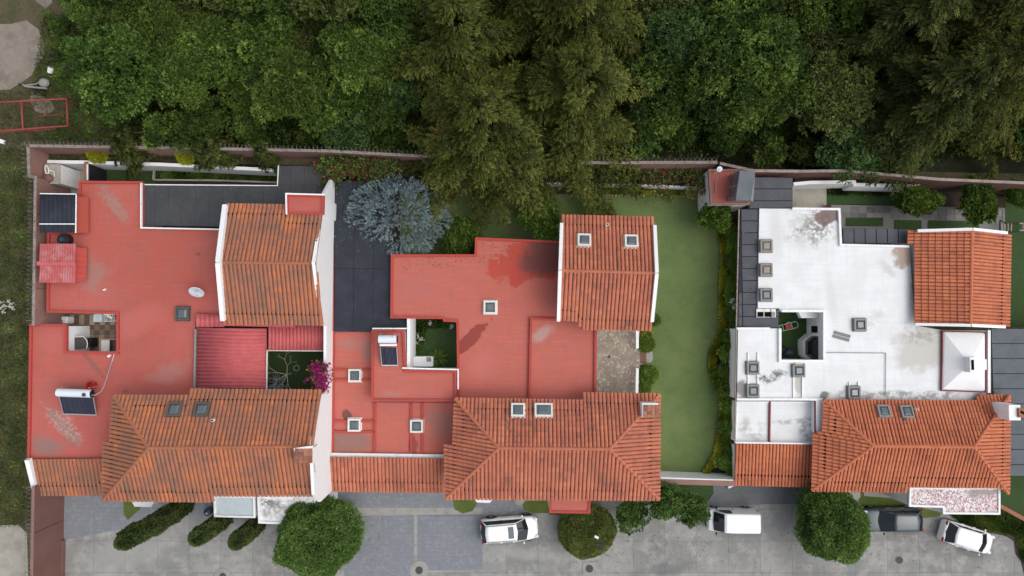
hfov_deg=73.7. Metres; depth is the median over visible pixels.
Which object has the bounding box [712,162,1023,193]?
perimeter wall
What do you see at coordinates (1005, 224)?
garden bench
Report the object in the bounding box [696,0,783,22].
broadleaf tree
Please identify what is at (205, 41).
broadleaf tree
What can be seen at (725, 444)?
hedge shrub
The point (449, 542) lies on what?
paved driveway
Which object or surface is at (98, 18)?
broadleaf tree
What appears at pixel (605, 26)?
cypress tree
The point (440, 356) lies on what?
strappy plant
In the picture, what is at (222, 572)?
manhole
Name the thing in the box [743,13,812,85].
broadleaf tree
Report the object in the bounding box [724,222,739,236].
hedge shrub
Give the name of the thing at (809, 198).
paved yard
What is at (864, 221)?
lawn
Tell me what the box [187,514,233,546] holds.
column cypress
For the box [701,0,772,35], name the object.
broadleaf tree
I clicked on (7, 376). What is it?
wild grass
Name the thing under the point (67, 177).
store room
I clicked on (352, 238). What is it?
fallen leaves
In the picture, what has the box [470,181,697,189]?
retaining wall
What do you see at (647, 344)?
terrace shrub
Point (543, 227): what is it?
garden tree
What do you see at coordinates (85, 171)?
brick wall
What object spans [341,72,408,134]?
broadleaf tree
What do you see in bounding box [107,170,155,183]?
lawn
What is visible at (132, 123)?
forest shrub
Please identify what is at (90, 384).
bucket
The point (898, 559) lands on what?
manhole
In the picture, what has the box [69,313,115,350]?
patio floor
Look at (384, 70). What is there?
broadleaf tree
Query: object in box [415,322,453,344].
white flowers
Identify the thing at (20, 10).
ground
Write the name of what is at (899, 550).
fallen leaves
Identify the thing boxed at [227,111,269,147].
broadleaf tree
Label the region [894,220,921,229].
lawn
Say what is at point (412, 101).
broadleaf tree
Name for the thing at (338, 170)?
bougainvillea
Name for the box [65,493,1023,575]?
street
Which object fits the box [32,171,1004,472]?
garden ground
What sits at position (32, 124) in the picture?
wild grass
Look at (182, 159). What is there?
golden shrub
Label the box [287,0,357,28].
broadleaf tree
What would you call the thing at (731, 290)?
hedge shrub
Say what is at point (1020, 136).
broadleaf tree
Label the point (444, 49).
cypress tree
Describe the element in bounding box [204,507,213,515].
litter bin
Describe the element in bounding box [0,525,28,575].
neighbour yard
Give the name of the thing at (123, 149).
dwarf conifer
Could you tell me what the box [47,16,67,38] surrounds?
forest shrub
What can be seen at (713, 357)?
ground cover
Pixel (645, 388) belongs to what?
terrace shrub
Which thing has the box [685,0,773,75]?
broadleaf tree
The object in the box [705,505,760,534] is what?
parked van
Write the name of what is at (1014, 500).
lawn
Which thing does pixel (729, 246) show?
hedge shrub
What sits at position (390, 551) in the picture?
paved driveway
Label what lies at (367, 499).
paved driveway
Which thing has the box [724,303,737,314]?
hedge shrub
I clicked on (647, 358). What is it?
terrace balustrade
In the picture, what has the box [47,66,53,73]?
bucket
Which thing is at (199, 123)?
broadleaf tree
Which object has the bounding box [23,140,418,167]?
perimeter wall
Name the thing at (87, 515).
paved driveway
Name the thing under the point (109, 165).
retaining wall
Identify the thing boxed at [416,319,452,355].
courtyard plants
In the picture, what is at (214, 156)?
dwarf conifer
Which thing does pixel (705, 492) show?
lawn
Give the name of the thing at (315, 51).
broadleaf tree
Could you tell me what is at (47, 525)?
perimeter wall
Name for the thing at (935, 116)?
cypress tree
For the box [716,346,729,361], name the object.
hedge shrub
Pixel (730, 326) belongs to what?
hedge shrub
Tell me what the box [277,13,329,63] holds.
broadleaf tree
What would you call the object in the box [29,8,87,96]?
wild grass
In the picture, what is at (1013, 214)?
lawn
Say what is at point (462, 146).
cypress tree
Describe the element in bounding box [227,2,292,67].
broadleaf tree
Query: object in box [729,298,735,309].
white flowers
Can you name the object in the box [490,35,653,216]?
cypress tree
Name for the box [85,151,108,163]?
golden shrub
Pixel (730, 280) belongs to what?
hedge shrub
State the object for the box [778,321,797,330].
garden lounger
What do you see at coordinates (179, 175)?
flower bed
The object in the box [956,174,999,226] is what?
garden tree
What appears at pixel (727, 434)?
hedge shrub
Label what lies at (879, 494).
path
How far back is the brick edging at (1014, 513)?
51.96 m
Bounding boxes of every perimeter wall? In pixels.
[20,143,70,325]
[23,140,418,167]
[24,485,63,575]
[415,152,716,172]
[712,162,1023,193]
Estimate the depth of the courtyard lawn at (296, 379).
52.72 m
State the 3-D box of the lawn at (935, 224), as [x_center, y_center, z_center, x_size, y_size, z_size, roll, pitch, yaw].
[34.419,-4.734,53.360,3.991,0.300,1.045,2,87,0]
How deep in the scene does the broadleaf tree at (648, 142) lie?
49.60 m
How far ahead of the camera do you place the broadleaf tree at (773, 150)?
50.30 m
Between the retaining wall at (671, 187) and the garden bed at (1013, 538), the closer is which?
the garden bed at (1013, 538)
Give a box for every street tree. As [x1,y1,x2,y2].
[615,499,650,536]
[645,481,686,520]
[674,488,710,529]
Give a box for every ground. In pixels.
[0,0,1023,575]
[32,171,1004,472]
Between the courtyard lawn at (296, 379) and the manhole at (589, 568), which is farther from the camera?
the courtyard lawn at (296, 379)
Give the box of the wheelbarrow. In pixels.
[18,78,49,88]
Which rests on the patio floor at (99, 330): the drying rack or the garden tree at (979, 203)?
the drying rack
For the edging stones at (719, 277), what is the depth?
53.22 m
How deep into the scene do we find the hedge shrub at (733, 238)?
52.05 m
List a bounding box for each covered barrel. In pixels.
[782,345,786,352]
[784,349,794,355]
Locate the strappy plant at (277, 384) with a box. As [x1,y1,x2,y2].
[268,373,285,388]
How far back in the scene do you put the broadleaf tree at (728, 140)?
51.65 m
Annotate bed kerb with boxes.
[153,179,276,183]
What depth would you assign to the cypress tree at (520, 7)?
46.34 m
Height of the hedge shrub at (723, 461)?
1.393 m
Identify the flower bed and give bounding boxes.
[151,171,276,180]
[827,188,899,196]
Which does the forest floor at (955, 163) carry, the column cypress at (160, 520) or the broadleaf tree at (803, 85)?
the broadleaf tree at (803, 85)
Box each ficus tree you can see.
[272,495,365,575]
[791,479,870,564]
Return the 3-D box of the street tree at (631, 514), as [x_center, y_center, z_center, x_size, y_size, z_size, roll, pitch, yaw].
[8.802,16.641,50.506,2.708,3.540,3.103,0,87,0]
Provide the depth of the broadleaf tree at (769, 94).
46.61 m
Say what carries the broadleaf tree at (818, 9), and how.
on the forest floor at (955, 163)
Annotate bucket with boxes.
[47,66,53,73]
[86,381,97,389]
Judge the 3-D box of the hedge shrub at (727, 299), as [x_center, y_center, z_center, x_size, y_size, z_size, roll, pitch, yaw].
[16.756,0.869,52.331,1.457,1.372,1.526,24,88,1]
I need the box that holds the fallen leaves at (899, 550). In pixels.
[780,500,1010,567]
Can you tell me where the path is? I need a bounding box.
[864,491,897,500]
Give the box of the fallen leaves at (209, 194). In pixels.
[146,186,268,200]
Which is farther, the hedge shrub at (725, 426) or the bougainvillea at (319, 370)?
the hedge shrub at (725, 426)
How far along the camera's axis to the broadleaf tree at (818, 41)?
48.94 m
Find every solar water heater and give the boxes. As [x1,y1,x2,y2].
[54,350,119,415]
[377,333,397,365]
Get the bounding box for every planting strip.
[50,154,331,169]
[416,167,701,185]
[793,178,990,191]
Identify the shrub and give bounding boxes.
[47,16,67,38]
[58,33,82,59]
[75,73,102,99]
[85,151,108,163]
[117,103,153,135]
[175,153,195,165]
[638,334,655,352]
[638,382,651,393]
[639,363,659,384]
[640,331,653,337]
[652,314,661,326]
[712,362,729,378]
[713,378,729,398]
[713,452,731,471]
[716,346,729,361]
[716,415,731,433]
[719,328,730,342]
[719,399,731,414]
[720,437,733,452]
[721,253,738,271]
[721,339,730,353]
[722,311,737,323]
[723,272,738,287]
[723,291,735,308]
[723,410,731,423]
[723,432,733,441]
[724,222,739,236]
[724,283,738,297]
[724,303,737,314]
[725,237,739,252]
[725,247,736,257]
[725,446,731,460]
[726,231,739,245]
[726,396,733,403]
[726,465,732,476]
[727,321,741,332]
[729,266,738,277]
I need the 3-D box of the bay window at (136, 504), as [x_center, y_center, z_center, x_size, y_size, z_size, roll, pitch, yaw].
[-26.709,15.562,50.927,2.168,2.800,0.802,0,87,0]
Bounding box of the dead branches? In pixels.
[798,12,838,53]
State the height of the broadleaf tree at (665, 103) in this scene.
8.475 m
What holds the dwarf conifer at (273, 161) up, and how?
on the planting strip at (294, 162)
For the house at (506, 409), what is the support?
on the ground at (20, 10)
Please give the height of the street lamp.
4.650 m
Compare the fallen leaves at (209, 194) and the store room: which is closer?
the fallen leaves at (209, 194)
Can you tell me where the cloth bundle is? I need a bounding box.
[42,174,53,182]
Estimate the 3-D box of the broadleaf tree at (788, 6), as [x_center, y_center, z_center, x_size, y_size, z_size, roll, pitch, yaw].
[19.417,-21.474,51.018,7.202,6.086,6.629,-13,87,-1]
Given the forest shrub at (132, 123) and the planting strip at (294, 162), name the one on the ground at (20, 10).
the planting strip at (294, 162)
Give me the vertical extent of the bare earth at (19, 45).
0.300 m
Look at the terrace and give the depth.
52.44 m
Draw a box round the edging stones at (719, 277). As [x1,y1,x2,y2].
[579,195,719,464]
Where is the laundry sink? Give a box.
[99,338,115,350]
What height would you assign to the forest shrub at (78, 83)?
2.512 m
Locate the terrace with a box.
[596,329,639,393]
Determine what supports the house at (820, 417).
on the ground at (20, 10)
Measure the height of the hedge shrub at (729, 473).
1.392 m
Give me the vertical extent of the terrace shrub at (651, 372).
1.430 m
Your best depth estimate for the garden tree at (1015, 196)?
51.63 m
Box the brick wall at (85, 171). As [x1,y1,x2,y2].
[84,162,88,180]
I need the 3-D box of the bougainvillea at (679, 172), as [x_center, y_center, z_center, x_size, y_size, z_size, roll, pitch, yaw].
[10.534,-8.005,51.430,10.594,2.034,4.106,0,87,0]
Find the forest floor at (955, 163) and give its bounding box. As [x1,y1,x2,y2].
[80,2,1023,173]
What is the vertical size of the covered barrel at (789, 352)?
0.840 m
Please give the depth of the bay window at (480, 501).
49.53 m
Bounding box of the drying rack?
[103,314,115,321]
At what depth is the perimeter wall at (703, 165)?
49.82 m
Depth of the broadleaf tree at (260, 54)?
48.57 m
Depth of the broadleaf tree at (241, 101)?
50.07 m
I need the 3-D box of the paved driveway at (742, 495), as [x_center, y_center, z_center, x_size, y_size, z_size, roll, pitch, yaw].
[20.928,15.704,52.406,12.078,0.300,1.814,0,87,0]
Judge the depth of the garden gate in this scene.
51.97 m
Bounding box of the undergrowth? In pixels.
[103,0,1023,162]
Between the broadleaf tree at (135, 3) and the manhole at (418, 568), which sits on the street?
the manhole at (418, 568)
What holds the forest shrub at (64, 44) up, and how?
on the ground at (20, 10)
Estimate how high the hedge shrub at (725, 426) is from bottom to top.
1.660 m
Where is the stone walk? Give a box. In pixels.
[831,205,1004,230]
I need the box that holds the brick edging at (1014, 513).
[1001,504,1023,520]
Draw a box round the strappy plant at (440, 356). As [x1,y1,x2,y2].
[430,348,448,367]
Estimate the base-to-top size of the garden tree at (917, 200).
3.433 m
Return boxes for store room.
[45,163,79,188]
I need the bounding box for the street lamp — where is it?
[594,535,603,550]
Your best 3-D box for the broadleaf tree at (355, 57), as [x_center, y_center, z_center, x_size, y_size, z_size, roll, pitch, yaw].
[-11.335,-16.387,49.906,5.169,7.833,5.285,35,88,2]
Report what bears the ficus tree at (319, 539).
on the street
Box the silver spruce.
[342,172,453,258]
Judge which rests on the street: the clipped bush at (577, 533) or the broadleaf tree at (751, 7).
the clipped bush at (577, 533)
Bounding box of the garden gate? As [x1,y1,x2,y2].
[87,164,106,180]
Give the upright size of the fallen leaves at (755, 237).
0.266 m
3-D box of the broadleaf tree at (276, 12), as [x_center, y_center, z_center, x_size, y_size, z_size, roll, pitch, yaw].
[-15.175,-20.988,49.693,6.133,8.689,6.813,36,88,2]
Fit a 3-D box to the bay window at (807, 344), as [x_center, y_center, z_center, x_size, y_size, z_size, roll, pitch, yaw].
[22.998,4.546,51.694,1.800,2.300,2.150,0,87,0]
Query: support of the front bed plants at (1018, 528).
on the garden bed at (1013, 538)
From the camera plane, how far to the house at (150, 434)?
49.34 m
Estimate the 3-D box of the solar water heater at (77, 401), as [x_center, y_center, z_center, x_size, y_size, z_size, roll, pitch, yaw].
[-30.581,6.787,48.856,3.121,1.561,5.379,12,87,1]
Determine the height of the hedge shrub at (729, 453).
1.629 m
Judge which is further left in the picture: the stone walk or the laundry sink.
the laundry sink
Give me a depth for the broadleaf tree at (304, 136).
51.72 m
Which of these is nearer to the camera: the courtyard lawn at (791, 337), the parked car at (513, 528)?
the parked car at (513, 528)
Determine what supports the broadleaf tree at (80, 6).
on the forest floor at (955, 163)
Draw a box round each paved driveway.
[64,495,212,539]
[338,490,482,507]
[344,515,413,575]
[418,515,482,569]
[483,499,524,513]
[707,485,809,504]
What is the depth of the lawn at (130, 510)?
52.17 m
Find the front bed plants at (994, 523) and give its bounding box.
[950,514,1016,536]
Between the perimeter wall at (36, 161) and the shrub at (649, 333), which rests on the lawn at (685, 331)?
the shrub at (649, 333)
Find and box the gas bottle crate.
[86,338,97,346]
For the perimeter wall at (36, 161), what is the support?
on the ground at (20, 10)
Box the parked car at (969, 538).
[937,518,994,555]
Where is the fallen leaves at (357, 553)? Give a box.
[261,517,381,573]
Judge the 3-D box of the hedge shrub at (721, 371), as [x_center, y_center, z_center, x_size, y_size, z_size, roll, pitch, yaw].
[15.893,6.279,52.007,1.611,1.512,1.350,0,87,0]
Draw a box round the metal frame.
[0,98,78,133]
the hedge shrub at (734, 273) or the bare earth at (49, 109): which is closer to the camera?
the hedge shrub at (734, 273)
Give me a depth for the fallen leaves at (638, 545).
52.05 m
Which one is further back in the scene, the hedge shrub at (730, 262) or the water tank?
the hedge shrub at (730, 262)
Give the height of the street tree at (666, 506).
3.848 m
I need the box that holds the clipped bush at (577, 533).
[556,502,617,560]
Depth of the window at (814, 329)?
51.34 m
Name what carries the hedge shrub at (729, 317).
on the garden ground at (952, 199)
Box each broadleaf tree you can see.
[59,0,114,22]
[64,22,171,127]
[76,1,156,67]
[89,0,148,18]
[135,110,173,151]
[136,0,211,53]
[136,33,192,96]
[138,41,216,109]
[159,91,233,160]
[173,0,224,13]
[173,10,244,90]
[199,1,249,56]
[215,0,277,17]
[216,70,277,124]
[221,18,301,100]
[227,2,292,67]
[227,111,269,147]
[246,45,328,122]
[252,0,323,30]
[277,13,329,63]
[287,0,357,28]
[290,116,322,148]
[298,35,333,84]
[298,55,374,146]
[311,18,385,94]
[320,105,379,157]
[327,6,365,63]
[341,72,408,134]
[343,0,432,58]
[346,0,402,22]
[368,20,423,93]
[368,111,425,153]
[382,62,437,114]
[622,39,709,138]
[623,114,667,159]
[628,0,706,52]
[641,5,713,72]
[658,114,701,149]
[674,31,770,133]
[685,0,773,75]
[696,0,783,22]
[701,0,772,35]
[706,121,745,157]
[722,54,790,133]
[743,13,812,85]
[753,132,789,168]
[762,53,821,126]
[765,0,804,23]
[775,8,804,32]
[787,47,877,145]
[787,135,823,167]
[788,0,871,37]
[794,26,852,90]
[796,0,857,56]
[814,119,889,184]
[997,127,1023,148]
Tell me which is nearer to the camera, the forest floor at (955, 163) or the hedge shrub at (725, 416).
the hedge shrub at (725, 416)
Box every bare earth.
[0,20,44,89]
[30,92,54,114]
[36,0,51,7]
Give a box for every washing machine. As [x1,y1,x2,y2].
[61,316,73,323]
[93,314,107,321]
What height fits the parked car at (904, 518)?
1.553 m
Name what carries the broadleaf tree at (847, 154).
on the forest floor at (955, 163)
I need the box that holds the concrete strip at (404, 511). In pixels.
[353,508,482,515]
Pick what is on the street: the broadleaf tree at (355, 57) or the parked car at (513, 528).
the parked car at (513, 528)
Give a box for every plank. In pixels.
[833,334,849,341]
[834,331,850,337]
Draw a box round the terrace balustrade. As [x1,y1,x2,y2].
[634,331,652,393]
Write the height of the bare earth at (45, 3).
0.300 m
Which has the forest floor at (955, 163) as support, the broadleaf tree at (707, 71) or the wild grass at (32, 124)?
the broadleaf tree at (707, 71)
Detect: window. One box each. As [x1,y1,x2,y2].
[131,500,159,506]
[475,499,491,502]
[798,334,817,359]
[811,326,817,332]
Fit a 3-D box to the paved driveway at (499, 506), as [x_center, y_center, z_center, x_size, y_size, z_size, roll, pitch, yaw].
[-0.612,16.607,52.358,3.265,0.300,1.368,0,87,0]
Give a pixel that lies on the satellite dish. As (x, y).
(195, 292)
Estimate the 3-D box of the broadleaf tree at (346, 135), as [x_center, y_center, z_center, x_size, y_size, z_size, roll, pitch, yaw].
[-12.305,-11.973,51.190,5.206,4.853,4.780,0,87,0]
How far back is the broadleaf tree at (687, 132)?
50.97 m
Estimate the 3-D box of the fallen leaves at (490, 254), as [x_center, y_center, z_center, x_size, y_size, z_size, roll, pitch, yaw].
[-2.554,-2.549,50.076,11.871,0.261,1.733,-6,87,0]
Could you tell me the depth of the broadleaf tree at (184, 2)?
46.75 m
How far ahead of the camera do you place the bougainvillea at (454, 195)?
51.76 m
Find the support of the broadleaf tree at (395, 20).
on the forest floor at (955, 163)
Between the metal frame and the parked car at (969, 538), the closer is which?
the parked car at (969, 538)
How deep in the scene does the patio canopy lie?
50.94 m
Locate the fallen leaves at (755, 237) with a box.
[740,185,790,301]
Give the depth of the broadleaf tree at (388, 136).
51.29 m
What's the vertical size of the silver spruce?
5.699 m
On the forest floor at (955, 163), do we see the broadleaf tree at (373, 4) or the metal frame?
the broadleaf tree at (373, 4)
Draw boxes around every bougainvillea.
[304,143,414,189]
[304,359,334,393]
[423,181,469,203]
[591,155,707,206]
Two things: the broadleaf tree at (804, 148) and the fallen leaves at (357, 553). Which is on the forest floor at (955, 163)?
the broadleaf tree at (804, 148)
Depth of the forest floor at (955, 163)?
53.53 m
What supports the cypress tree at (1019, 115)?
on the forest floor at (955, 163)
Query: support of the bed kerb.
on the garden ground at (952, 199)
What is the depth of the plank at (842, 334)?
49.73 m
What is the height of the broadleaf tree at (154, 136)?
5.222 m
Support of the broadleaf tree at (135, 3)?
on the forest floor at (955, 163)
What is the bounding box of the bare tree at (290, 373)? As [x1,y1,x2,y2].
[268,353,295,388]
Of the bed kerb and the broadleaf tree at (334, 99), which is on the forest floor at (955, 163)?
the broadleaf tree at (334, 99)
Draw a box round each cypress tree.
[390,0,531,138]
[400,54,568,249]
[480,0,572,62]
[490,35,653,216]
[504,0,654,122]
[818,43,1006,203]
[835,0,976,118]
[856,0,994,56]
[876,15,1023,179]
[893,0,1023,113]
[981,5,1023,162]
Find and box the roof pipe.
[826,352,885,396]
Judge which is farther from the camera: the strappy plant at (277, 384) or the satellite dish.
the strappy plant at (277, 384)
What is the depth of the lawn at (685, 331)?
52.96 m
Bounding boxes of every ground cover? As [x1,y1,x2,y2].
[580,189,697,196]
[703,228,727,473]
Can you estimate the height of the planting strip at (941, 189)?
1.400 m
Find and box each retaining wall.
[47,160,276,175]
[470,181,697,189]
[792,180,918,191]
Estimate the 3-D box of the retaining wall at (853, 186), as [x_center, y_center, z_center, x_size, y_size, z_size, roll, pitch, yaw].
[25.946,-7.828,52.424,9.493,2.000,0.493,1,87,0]
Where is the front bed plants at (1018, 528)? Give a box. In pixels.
[1001,509,1023,561]
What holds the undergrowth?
on the forest floor at (955, 163)
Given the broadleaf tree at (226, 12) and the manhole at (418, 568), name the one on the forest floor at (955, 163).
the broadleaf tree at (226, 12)
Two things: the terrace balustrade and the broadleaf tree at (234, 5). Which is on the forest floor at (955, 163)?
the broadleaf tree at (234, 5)
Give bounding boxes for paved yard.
[71,169,83,194]
[792,189,826,207]
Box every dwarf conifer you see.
[109,129,157,180]
[193,133,244,171]
[252,139,281,173]
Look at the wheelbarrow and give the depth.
53.44 m
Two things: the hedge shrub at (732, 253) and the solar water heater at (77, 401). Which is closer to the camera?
the solar water heater at (77, 401)
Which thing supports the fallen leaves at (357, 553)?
on the street
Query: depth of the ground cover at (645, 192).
53.05 m
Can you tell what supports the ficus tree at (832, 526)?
on the street
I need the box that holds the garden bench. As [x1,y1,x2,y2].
[999,220,1023,232]
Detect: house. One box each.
[24,165,335,523]
[330,181,660,513]
[697,169,1023,514]
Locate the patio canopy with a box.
[74,336,87,349]
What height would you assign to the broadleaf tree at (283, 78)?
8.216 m
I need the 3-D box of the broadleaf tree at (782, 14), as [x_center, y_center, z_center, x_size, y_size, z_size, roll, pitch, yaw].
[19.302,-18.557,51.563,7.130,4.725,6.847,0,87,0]
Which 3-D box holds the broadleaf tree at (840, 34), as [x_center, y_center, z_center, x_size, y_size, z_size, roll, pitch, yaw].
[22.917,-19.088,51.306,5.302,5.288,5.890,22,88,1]
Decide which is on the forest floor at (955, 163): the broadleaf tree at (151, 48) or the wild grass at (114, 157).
the broadleaf tree at (151, 48)
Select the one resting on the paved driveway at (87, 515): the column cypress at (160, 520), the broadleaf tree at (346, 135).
the column cypress at (160, 520)
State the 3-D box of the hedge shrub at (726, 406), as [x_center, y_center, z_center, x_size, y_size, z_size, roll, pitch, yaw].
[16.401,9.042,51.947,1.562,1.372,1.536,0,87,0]
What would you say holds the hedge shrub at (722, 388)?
on the garden ground at (952, 199)
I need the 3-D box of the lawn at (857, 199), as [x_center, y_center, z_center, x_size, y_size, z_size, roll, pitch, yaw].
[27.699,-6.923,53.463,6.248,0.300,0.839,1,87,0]
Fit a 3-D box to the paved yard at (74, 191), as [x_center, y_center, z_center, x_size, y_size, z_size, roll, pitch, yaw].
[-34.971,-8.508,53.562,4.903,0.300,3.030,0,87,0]
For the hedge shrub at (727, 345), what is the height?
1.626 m
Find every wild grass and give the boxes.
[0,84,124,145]
[0,144,32,526]
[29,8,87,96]
[48,154,260,165]
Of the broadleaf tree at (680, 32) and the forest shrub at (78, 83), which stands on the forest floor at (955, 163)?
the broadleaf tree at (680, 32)
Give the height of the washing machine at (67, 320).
0.930 m
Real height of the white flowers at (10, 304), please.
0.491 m
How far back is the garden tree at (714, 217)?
50.79 m
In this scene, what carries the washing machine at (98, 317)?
on the patio floor at (99, 330)
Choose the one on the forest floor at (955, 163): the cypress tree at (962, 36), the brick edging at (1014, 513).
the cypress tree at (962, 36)
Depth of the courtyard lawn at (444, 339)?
52.80 m
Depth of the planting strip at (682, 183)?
52.60 m
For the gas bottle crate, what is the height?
0.900 m
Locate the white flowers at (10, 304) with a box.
[0,298,14,313]
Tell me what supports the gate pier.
on the ground at (20, 10)
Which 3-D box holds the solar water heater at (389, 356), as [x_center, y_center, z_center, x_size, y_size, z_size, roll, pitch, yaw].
[-8.771,4.406,48.722,1.370,2.050,2.363,0,87,0]
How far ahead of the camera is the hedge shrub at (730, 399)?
51.45 m
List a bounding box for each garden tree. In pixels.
[440,213,480,253]
[516,199,561,240]
[693,203,732,233]
[895,183,946,217]
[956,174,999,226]
[1000,178,1023,210]
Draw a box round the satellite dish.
[188,287,203,296]
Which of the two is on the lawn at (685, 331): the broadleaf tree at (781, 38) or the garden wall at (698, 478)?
the garden wall at (698, 478)
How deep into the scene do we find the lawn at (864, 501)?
52.20 m
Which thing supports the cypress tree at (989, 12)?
on the forest floor at (955, 163)
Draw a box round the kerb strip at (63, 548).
[61,540,65,575]
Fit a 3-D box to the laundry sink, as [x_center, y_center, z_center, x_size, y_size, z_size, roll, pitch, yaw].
[-30.655,4.400,52.351,1.496,0.900,1.060,0,87,0]
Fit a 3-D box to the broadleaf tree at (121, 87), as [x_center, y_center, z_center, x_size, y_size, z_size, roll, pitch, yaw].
[-26.788,-14.510,48.963,7.208,9.540,7.347,0,87,0]
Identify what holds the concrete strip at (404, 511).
on the street
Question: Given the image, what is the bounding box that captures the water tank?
[57,234,73,243]
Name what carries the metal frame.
on the ground at (20, 10)
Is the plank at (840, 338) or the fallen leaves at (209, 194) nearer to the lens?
the plank at (840, 338)
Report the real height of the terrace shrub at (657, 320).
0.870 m
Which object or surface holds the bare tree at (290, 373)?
on the courtyard lawn at (296, 379)
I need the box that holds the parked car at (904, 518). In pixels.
[864,505,922,534]
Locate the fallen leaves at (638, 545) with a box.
[547,514,710,565]
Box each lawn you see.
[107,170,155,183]
[124,500,139,519]
[267,347,323,389]
[400,193,719,471]
[417,322,456,367]
[453,498,477,512]
[523,500,548,512]
[670,484,713,501]
[777,312,806,358]
[827,193,902,204]
[846,218,882,225]
[859,494,941,517]
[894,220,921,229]
[928,220,978,228]
[1001,476,1023,515]
[1005,198,1023,325]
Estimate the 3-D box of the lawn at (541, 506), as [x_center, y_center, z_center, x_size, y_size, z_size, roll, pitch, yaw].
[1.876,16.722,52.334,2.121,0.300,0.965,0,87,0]
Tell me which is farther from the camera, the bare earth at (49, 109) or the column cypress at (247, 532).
the bare earth at (49, 109)
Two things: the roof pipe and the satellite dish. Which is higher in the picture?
the satellite dish
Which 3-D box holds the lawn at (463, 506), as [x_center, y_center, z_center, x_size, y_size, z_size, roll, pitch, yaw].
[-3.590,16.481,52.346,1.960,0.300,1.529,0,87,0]
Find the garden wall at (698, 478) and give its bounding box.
[659,471,734,485]
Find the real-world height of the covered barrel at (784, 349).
0.840 m
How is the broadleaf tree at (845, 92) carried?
on the forest floor at (955, 163)
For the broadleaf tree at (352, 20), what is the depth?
50.15 m
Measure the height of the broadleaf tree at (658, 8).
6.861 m
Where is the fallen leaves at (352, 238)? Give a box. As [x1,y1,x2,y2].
[334,185,395,269]
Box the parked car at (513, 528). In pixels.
[480,513,538,543]
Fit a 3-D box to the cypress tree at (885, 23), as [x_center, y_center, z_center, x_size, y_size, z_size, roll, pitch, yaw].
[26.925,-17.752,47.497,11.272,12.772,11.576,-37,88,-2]
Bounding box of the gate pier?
[329,492,337,498]
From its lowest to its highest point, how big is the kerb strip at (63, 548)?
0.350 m
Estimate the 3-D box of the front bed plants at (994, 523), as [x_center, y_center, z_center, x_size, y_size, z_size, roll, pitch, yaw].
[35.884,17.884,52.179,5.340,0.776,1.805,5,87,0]
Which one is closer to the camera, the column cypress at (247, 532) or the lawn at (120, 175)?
the column cypress at (247, 532)
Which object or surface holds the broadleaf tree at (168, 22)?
on the forest floor at (955, 163)
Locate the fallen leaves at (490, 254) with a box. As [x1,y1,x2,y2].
[404,241,554,269]
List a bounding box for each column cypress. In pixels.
[113,501,193,550]
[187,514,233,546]
[227,516,265,550]
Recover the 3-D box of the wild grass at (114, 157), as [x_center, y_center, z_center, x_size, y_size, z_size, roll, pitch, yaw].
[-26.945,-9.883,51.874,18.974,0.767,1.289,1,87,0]
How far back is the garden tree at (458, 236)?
50.93 m
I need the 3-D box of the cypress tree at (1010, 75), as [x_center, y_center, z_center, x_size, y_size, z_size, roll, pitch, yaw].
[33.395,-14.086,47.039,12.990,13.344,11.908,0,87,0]
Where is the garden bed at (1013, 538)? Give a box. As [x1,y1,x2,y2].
[965,512,1023,571]
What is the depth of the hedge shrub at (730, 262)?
51.92 m
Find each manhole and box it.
[215,568,230,575]
[410,561,428,575]
[583,562,595,574]
[895,556,902,563]
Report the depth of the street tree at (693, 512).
49.35 m
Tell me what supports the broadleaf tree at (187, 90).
on the forest floor at (955, 163)
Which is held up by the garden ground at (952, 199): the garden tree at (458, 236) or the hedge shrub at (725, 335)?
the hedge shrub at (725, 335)

